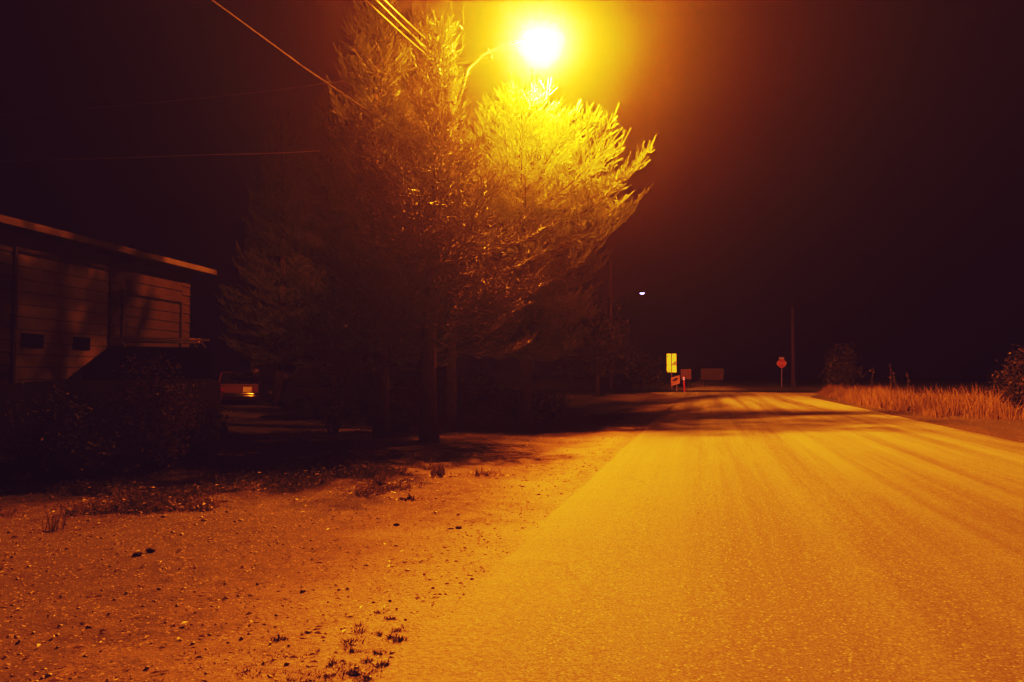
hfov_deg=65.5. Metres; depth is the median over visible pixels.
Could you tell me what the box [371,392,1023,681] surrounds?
road
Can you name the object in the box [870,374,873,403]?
weed stalk
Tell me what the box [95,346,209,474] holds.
bush
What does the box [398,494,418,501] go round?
weed clump
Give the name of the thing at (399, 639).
grass tuft
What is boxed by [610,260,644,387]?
street lamp
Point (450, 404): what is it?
street lamp
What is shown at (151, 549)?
stone
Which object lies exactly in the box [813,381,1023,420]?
dry grass
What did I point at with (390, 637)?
grass tuft
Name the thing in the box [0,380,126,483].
bush
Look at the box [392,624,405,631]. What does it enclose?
grass tuft
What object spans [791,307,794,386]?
utility pole
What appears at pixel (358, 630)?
grass tuft
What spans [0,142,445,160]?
overhead wire
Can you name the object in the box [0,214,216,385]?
garage building
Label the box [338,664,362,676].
grass tuft
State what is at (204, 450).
bush
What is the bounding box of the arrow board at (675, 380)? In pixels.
[671,375,679,390]
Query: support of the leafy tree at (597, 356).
on the ground at (578, 415)
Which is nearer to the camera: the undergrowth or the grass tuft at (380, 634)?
the undergrowth
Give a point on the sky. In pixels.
(856, 167)
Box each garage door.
[9,246,113,382]
[119,290,182,346]
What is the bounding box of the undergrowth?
[145,648,388,681]
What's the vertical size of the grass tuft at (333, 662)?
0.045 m
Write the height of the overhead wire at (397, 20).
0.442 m
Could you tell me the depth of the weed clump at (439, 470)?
11.07 m
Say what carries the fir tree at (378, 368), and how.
on the ground at (578, 415)
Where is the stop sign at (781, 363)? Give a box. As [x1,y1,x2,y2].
[777,357,786,387]
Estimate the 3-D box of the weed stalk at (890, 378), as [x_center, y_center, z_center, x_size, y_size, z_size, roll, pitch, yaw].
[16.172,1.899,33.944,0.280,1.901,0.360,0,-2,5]
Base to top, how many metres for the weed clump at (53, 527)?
0.231 m
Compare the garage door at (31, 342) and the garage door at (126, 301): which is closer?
the garage door at (31, 342)
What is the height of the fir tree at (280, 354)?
13.788 m
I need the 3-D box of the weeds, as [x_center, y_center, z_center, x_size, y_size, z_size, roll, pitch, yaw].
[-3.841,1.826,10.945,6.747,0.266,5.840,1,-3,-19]
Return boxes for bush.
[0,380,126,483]
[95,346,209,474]
[177,400,238,459]
[306,370,364,434]
[818,340,870,389]
[984,344,1023,411]
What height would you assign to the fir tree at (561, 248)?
9.772 m
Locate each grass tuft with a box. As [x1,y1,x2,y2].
[270,634,295,642]
[324,657,340,666]
[338,636,368,644]
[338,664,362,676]
[344,646,360,653]
[351,626,364,636]
[354,672,383,681]
[359,657,375,663]
[372,630,382,637]
[372,658,391,667]
[377,630,402,641]
[387,635,408,641]
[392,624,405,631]
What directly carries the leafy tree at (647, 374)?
on the ground at (578, 415)
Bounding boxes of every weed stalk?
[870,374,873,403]
[888,365,892,401]
[906,371,911,409]
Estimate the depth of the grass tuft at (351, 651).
4.05 m
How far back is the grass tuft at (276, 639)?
4.24 m
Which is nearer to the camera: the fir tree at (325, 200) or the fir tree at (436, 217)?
the fir tree at (436, 217)
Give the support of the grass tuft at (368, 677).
on the ground at (578, 415)
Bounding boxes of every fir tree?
[215,106,346,405]
[252,87,370,365]
[268,0,467,437]
[310,0,561,443]
[337,2,502,407]
[418,68,656,428]
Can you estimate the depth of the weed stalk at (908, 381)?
31.93 m
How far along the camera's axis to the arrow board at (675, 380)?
66.73 m
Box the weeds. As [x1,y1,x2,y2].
[0,449,456,516]
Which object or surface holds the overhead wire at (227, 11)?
attached to the street lamp at (450, 404)
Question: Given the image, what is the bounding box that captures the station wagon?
[218,371,259,403]
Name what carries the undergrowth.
on the ground at (578, 415)
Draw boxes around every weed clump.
[33,508,70,530]
[366,470,386,488]
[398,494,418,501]
[428,460,447,475]
[472,465,500,476]
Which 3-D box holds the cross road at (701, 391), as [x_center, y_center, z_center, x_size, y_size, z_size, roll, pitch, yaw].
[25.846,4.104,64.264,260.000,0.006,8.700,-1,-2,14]
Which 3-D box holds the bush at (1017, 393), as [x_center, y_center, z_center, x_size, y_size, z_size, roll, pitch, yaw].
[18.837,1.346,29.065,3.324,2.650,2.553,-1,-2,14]
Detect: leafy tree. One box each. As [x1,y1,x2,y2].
[544,285,644,396]
[613,345,670,392]
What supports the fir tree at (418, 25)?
on the ground at (578, 415)
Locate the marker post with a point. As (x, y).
(684, 383)
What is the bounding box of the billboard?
[701,368,722,385]
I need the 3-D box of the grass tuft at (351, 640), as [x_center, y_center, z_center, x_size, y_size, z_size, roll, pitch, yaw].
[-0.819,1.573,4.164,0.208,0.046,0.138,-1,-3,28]
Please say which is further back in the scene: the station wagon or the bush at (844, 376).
the bush at (844, 376)
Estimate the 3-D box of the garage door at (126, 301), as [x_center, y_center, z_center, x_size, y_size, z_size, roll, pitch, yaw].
[-9.304,0.537,20.610,0.080,3.460,2.680,0,-2,8]
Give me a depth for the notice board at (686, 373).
82.09 m
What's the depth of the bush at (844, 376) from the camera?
57.74 m
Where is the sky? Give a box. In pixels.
[0,0,1023,377]
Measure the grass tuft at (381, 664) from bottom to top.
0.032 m
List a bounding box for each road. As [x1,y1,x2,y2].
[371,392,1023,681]
[437,389,1008,393]
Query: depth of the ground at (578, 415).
6.79 m
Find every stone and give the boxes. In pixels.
[132,551,143,555]
[145,547,155,551]
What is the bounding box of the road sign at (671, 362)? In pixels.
[667,354,676,388]
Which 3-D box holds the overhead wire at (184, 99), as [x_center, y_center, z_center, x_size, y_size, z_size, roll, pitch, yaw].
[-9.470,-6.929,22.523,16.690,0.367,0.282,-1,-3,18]
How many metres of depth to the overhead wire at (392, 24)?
17.27 m
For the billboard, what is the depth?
94.99 m
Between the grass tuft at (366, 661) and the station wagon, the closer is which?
the grass tuft at (366, 661)
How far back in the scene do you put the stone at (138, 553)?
6.10 m
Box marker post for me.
[683,376,685,391]
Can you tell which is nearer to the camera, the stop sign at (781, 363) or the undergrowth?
the undergrowth
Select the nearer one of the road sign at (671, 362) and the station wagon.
the station wagon
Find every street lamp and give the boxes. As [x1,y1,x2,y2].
[412,28,552,431]
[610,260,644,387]
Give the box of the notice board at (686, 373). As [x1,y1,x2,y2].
[681,369,690,378]
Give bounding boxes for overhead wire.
[0,65,442,115]
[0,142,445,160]
[211,0,416,144]
[366,0,425,54]
[376,0,435,56]
[384,0,430,42]
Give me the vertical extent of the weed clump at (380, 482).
0.241 m
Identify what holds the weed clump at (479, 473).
on the ground at (578, 415)
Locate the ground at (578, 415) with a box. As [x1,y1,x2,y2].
[0,377,1023,681]
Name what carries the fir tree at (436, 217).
on the ground at (578, 415)
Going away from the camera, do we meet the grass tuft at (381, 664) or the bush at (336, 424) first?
the grass tuft at (381, 664)

